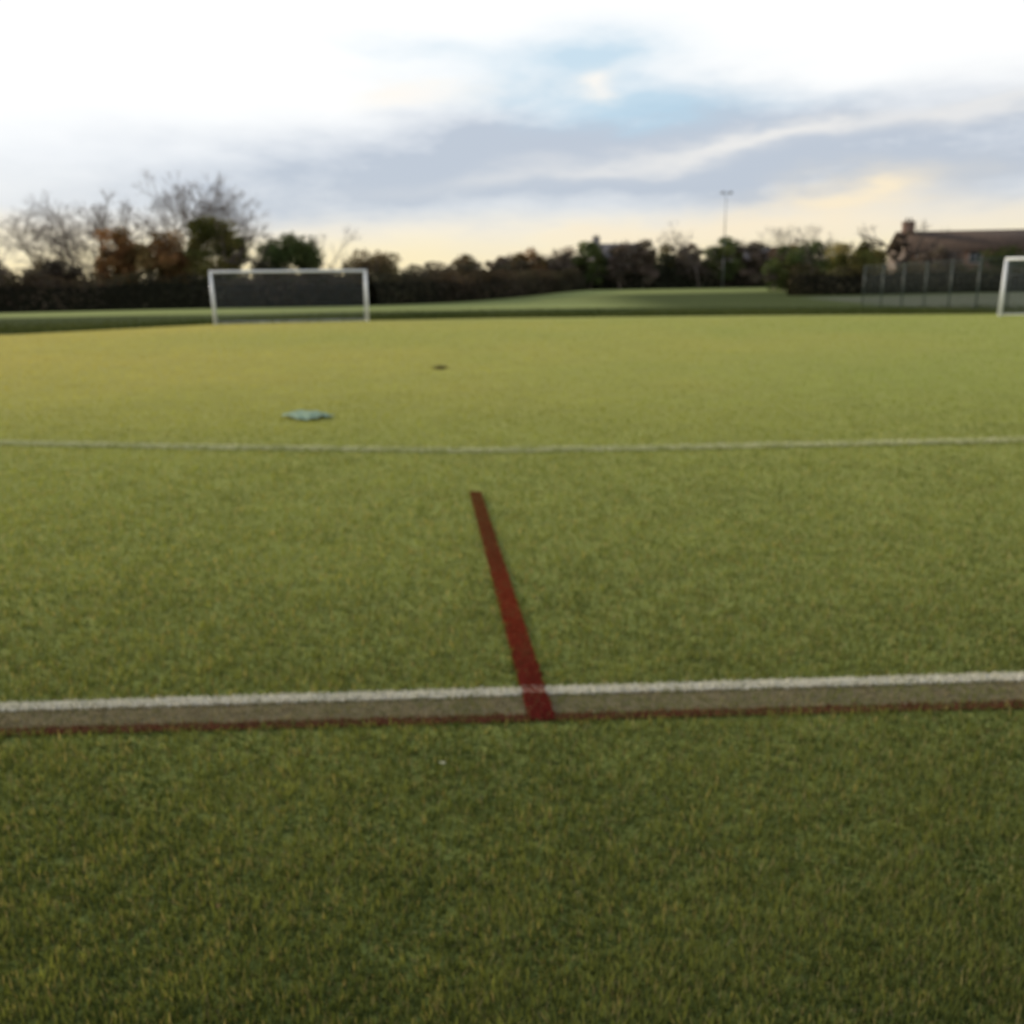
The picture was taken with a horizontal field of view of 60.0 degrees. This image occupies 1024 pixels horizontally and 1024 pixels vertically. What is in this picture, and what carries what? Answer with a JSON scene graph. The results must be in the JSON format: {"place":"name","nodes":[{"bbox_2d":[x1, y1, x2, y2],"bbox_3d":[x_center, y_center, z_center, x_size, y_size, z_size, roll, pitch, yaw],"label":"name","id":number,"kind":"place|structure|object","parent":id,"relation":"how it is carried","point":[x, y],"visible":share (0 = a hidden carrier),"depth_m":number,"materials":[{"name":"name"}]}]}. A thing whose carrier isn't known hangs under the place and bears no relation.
{"place":"outdoors","nodes":[
{"label":"outdoors","id":0,"kind":"place"},
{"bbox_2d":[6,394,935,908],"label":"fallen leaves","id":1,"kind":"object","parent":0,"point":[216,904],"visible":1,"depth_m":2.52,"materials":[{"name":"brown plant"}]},
{"bbox_2d":[0,314,1023,1023],"bbox_3d":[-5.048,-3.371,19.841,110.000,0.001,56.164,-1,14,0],"label":"football pitch","id":2,"kind":"object","parent":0,"point":[534,330],"visible":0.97,"depth_m":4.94,"materials":[{"name":"green plant"}]},
{"bbox_2d":[209,269,368,324],"bbox_3d":[-11.166,-10.876,44.820,7.560,2.560,1.886,-4,15,-14],"label":"football goal","id":3,"kind":"object","parent":2,"relation":"on","point":[213,296],"visible":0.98,"depth_m":44.44,"materials":[{"name":"white paint"}]},
{"bbox_2d":[282,410,333,419],"bbox_3d":[-2.553,-1.205,10.878,0.634,0.072,0.468,11,18,39],"label":"training bib","id":4,"kind":"object","parent":2,"relation":"on","point":[302,414],"visible":1,"depth_m":10.78,"materials":[{"name":"fabric"}]},
{"bbox_2d":[432,365,450,369],"bbox_3d":[-1.393,-2.857,17.428,0.394,0.079,0.607,-1,14,0],"label":"turf divot","id":5,"kind":"object","parent":2,"relation":"on","point":[440,367],"visible":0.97,"depth_m":17.34,"materials":[{"name":"green plant"}]},
{"bbox_2d":[0,675,1023,731],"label":"worn turf","id":6,"kind":"structure","parent":2,"relation":"on","point":[763,696],"depth_m":3.28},
{"bbox_2d":[0,670,1023,711],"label":"white touchline","id":7,"kind":"object","parent":2,"relation":"on","point":[513,690],"visible":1,"depth_m":3.38,"materials":[{"name":"white paint"}]},
{"bbox_2d":[0,698,1023,736],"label":"red line marking","id":8,"kind":"object","parent":2,"relation":"on","point":[216,726],"visible":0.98,"depth_m":3.17,"materials":[{"name":"red paint"}]},
{"bbox_2d":[0,435,1023,452],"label":"white pitch line","id":9,"kind":"object","parent":2,"relation":"on","point":[702,445],"visible":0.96,"depth_m":8.56,"materials":[{"name":"white paint"}]},
{"bbox_2d":[470,490,555,720],"bbox_3d":[-0.086,0.286,4.934,0.130,0.020,3.703,-2,14,-6],"label":"red line marking","id":10,"kind":"object","parent":2,"relation":"on","point":[527,666],"visible":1,"depth_m":4.02,"materials":[{"name":"red paint"}]},
{"bbox_2d":[997,257,1023,315],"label":"football goal","id":11,"kind":"object","parent":2,"relation":"on","point":[1000,305],"visible":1,"depth_m":39.95,"materials":[{"name":"white paint"}]},
{"bbox_2d":[0,287,1023,334],"bbox_3d":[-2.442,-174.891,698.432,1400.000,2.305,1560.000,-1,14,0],"label":"ground","id":12,"kind":"structure","parent":0,"point":[728,298],"depth_m":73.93,"materials":[{"name":"green plant"}]},
{"bbox_2d":[0,262,15,285],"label":"autumn tree","id":13,"kind":"object","parent":12,"relation":"on","point":[4,271],"visible":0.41,"depth_m":90.50,"materials":[{"name":"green plant"}]},
{"bbox_2d":[0,207,96,280],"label":"bare tree","id":14,"kind":"object","parent":12,"relation":"on","point":[21,237],"visible":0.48,"depth_m":96.27,"materials":[{"name":"brown plant"}]},
{"bbox_2d":[17,253,85,287],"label":"autumn tree","id":15,"kind":"object","parent":12,"relation":"on","point":[55,268],"visible":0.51,"depth_m":89.73,"materials":[{"name":"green plant"}]},
{"bbox_2d":[8,191,115,286],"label":"bare tree","id":16,"kind":"object","parent":12,"relation":"on","point":[51,244],"visible":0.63,"depth_m":93.77,"materials":[{"name":"brown plant"}]},
{"bbox_2d":[23,187,156,284],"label":"bare tree","id":17,"kind":"object","parent":12,"relation":"on","point":[73,237],"visible":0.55,"depth_m":92.80,"materials":[{"name":"brown plant"}]},
{"bbox_2d":[47,197,171,276],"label":"bare tree","id":18,"kind":"object","parent":12,"relation":"on","point":[107,225],"visible":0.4,"depth_m":98.34,"materials":[{"name":"brown plant"}]},
{"bbox_2d":[92,225,156,285],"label":"autumn tree","id":19,"kind":"object","parent":12,"relation":"on","point":[121,260],"visible":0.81,"depth_m":90.41,"materials":[{"name":"brown plant"}]},
{"bbox_2d":[130,227,193,283],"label":"autumn tree","id":20,"kind":"object","parent":12,"relation":"on","point":[165,259],"visible":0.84,"depth_m":89.81,"materials":[{"name":"brown plant"}]},
{"bbox_2d":[131,182,272,283],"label":"bare tree","id":21,"kind":"object","parent":12,"relation":"on","point":[196,204],"visible":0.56,"depth_m":97.58,"materials":[{"name":"brown plant"}]},
{"bbox_2d":[133,169,271,256],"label":"bare tree","id":22,"kind":"object","parent":12,"relation":"on","point":[220,200],"visible":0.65,"depth_m":96.37,"materials":[{"name":"brown plant"}]},
{"bbox_2d":[170,214,275,284],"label":"olive tree","id":23,"kind":"object","parent":12,"relation":"on","point":[226,245],"visible":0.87,"depth_m":90.65,"materials":[{"name":"green plant"}]},
{"bbox_2d":[249,231,329,283],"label":"evergreen tree","id":24,"kind":"object","parent":12,"relation":"on","point":[301,254],"visible":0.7,"depth_m":91.01,"materials":[{"name":"green plant"}]},
{"bbox_2d":[0,267,587,312],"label":"hedge","id":25,"kind":"object","parent":12,"relation":"on","point":[51,297],"visible":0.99,"depth_m":87.42,"materials":[{"name":"green plant"}]},
{"bbox_2d":[296,225,361,282],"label":"bare tree","id":26,"kind":"object","parent":12,"relation":"on","point":[336,252],"visible":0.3,"depth_m":97.06,"materials":[{"name":"brown plant"}]},
{"bbox_2d":[340,248,400,282],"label":"autumn tree","id":27,"kind":"object","parent":12,"relation":"on","point":[381,262],"visible":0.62,"depth_m":94.58,"materials":[{"name":"brown plant"}]},
{"bbox_2d":[7,259,887,286],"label":"distant woodland","id":28,"kind":"object","parent":12,"relation":"on","point":[247,274],"visible":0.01,"depth_m":344.33,"materials":[{"name":"green plant"}]},
{"bbox_2d":[451,254,483,274],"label":"field boundary tree","id":29,"kind":"object","parent":12,"relation":"on","point":[464,259],"visible":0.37,"depth_m":152.15,"materials":[{"name":"green plant"}]},
{"bbox_2d":[484,254,516,269],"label":"field boundary tree","id":30,"kind":"object","parent":12,"relation":"on","point":[501,261],"visible":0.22,"depth_m":154.47,"materials":[{"name":"green plant"}]},
{"bbox_2d":[510,247,554,271],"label":"field boundary tree","id":31,"kind":"object","parent":12,"relation":"on","point":[532,255],"visible":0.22,"depth_m":152.34,"materials":[{"name":"green plant"}]},
{"bbox_2d":[539,245,586,271],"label":"field boundary tree","id":32,"kind":"object","parent":12,"relation":"on","point":[565,256],"visible":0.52,"depth_m":152.49,"materials":[{"name":"green plant"}]},
{"bbox_2d":[570,241,619,289],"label":"field boundary tree","id":33,"kind":"object","parent":12,"relation":"on","point":[591,250],"visible":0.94,"depth_m":150.99,"materials":[{"name":"green plant"}]},
{"bbox_2d":[593,241,637,288],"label":"field boundary tree","id":34,"kind":"object","parent":12,"relation":"on","point":[623,269],"visible":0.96,"depth_m":150.79,"materials":[{"name":"green plant"}]},
{"bbox_2d":[395,253,849,289],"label":"hedge","id":35,"kind":"object","parent":12,"relation":"on","point":[668,278],"visible":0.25,"depth_m":152.57,"materials":[{"name":"green plant"}]},
{"bbox_2d":[613,239,659,288],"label":"field boundary tree","id":36,"kind":"object","parent":12,"relation":"on","point":[646,254],"visible":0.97,"depth_m":151.02,"materials":[{"name":"green plant"}]},
{"bbox_2d":[655,242,675,267],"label":"field boundary tree","id":37,"kind":"object","parent":12,"relation":"on","point":[664,250],"visible":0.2,"depth_m":154.15,"materials":[{"name":"green plant"}]},
{"bbox_2d":[656,221,717,288],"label":"bare tree","id":38,"kind":"object","parent":12,"relation":"on","point":[681,245],"visible":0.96,"depth_m":149.17,"materials":[{"name":"brown plant"}]},
{"bbox_2d":[673,242,711,280],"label":"field boundary tree","id":39,"kind":"object","parent":12,"relation":"on","point":[700,269],"visible":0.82,"depth_m":150.97,"materials":[{"name":"green plant"}]},
{"bbox_2d":[701,236,745,282],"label":"field boundary tree","id":40,"kind":"object","parent":12,"relation":"on","point":[729,248],"visible":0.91,"depth_m":151.21,"materials":[{"name":"green plant"}]},
{"bbox_2d":[721,191,732,287],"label":"floodlight mast","id":41,"kind":"object","parent":12,"relation":"on","point":[729,192],"visible":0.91,"depth_m":149.06,"materials":[{"name":"metal"}]},
{"bbox_2d":[731,240,769,282],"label":"field boundary tree","id":42,"kind":"object","parent":12,"relation":"on","point":[757,257],"visible":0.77,"depth_m":151.01,"materials":[{"name":"green plant"}]},
{"bbox_2d":[754,225,802,287],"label":"bare tree","id":43,"kind":"object","parent":12,"relation":"on","point":[778,235],"visible":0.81,"depth_m":144.14,"materials":[{"name":"brown plant"}]},
{"bbox_2d":[759,244,806,290],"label":"olive tree","id":44,"kind":"object","parent":12,"relation":"on","point":[792,258],"visible":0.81,"depth_m":113.19,"materials":[{"name":"green plant"}]},
{"bbox_2d":[766,242,805,271],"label":"field boundary tree","id":45,"kind":"object","parent":12,"relation":"on","point":[773,250],"visible":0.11,"depth_m":150.40,"materials":[{"name":"green plant"}]},
{"bbox_2d":[788,237,839,273],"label":"field boundary tree","id":46,"kind":"object","parent":12,"relation":"on","point":[817,247],"visible":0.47,"depth_m":149.97,"materials":[{"name":"green plant"}]},
{"bbox_2d":[793,224,838,274],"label":"bare tree","id":47,"kind":"object","parent":12,"relation":"on","point":[810,238],"visible":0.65,"depth_m":146.58,"materials":[{"name":"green plant"}]},
{"bbox_2d":[824,240,888,274],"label":"olive tree","id":48,"kind":"object","parent":12,"relation":"on","point":[867,255],"visible":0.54,"depth_m":104.70,"materials":[{"name":"green plant"}]},
{"bbox_2d":[853,220,954,272],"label":"autumn tree","id":49,"kind":"object","parent":12,"relation":"on","point":[896,247],"visible":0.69,"depth_m":102.46,"materials":[{"name":"brown plant"}]},
{"bbox_2d":[786,259,1023,295],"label":"hedge","id":50,"kind":"object","parent":12,"relation":"on","point":[800,284],"visible":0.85,"depth_m":93.79,"materials":[{"name":"green plant"}]},
{"bbox_2d":[910,244,967,271],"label":"autumn tree","id":51,"kind":"object","parent":12,"relation":"on","point":[938,254],"visible":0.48,"depth_m":98.36,"materials":[{"name":"brown plant"}]},
{"bbox_2d":[861,256,1023,310],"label":"steel fence","id":52,"kind":"object","parent":12,"relation":"on","point":[925,282],"visible":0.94,"depth_m":53.37,"materials":[{"name":"grey metal"}]},
{"bbox_2d":[887,250,1023,271],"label":"walls","id":53,"kind":"structure","parent":12,"relation":"on","point":[901,256],"depth_m":104.72,"materials":[{"name":"brick"}]},
{"bbox_2d":[916,252,981,271],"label":"window frames","id":54,"kind":"structure","parent":53,"relation":"attached to","point":[969,257],"depth_m":104.45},
{"bbox_2d":[885,229,1023,254],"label":"roof","id":55,"kind":"structure","parent":53,"relation":"on","point":[970,240],"depth_m":105.95,"materials":[{"name":"tile"}]},
{"bbox_2d":[901,221,916,233],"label":"chimney","id":56,"kind":"object","parent":55,"relation":"on","point":[908,225],"visible":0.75,"depth_m":108.14,"materials":[{"name":"brick"}]},
{"bbox_2d":[917,252,999,261],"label":"windows","id":57,"kind":"structure","parent":53,"relation":"attached to","point":[972,255],"depth_m":104.40,"materials":[{"name":"black glass"}]},
{"bbox_2d":[972,244,1023,273],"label":"autumn tree","id":58,"kind":"object","parent":12,"relation":"on","point":[1004,253],"visible":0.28,"depth_m":96.65,"materials":[{"name":"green plant"}]},
{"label":"walls","id":59,"kind":"object","parent":12,"relation":"on","visible":0},
{"bbox_2d":[586,243,637,259],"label":"roof","id":60,"kind":"structure","parent":59,"relation":"on","point":[603,246],"depth_m":159.92,"materials":[{"name":"stone"}]},
{"bbox_2d":[592,237,600,245],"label":"chimney","id":61,"kind":"object","parent":60,"relation":"on","point":[595,239],"visible":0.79,"depth_m":160.10,"materials":[{"name":"grey brick"}]},
{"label":"walls","id":62,"kind":"object","parent":12,"relation":"on","visible":0},
{"bbox_2d":[717,246,810,261],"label":"roof","id":63,"kind":"structure","parent":62,"relation":"on","point":[746,256],"depth_m":160.89,"materials":[{"name":"stone"}]},
{"bbox_2d":[0,0,1023,280],"label":"sky","id":64,"kind":"structure","parent":0,"point":[432,130],"materials":[{"name":"white"}]}
]}

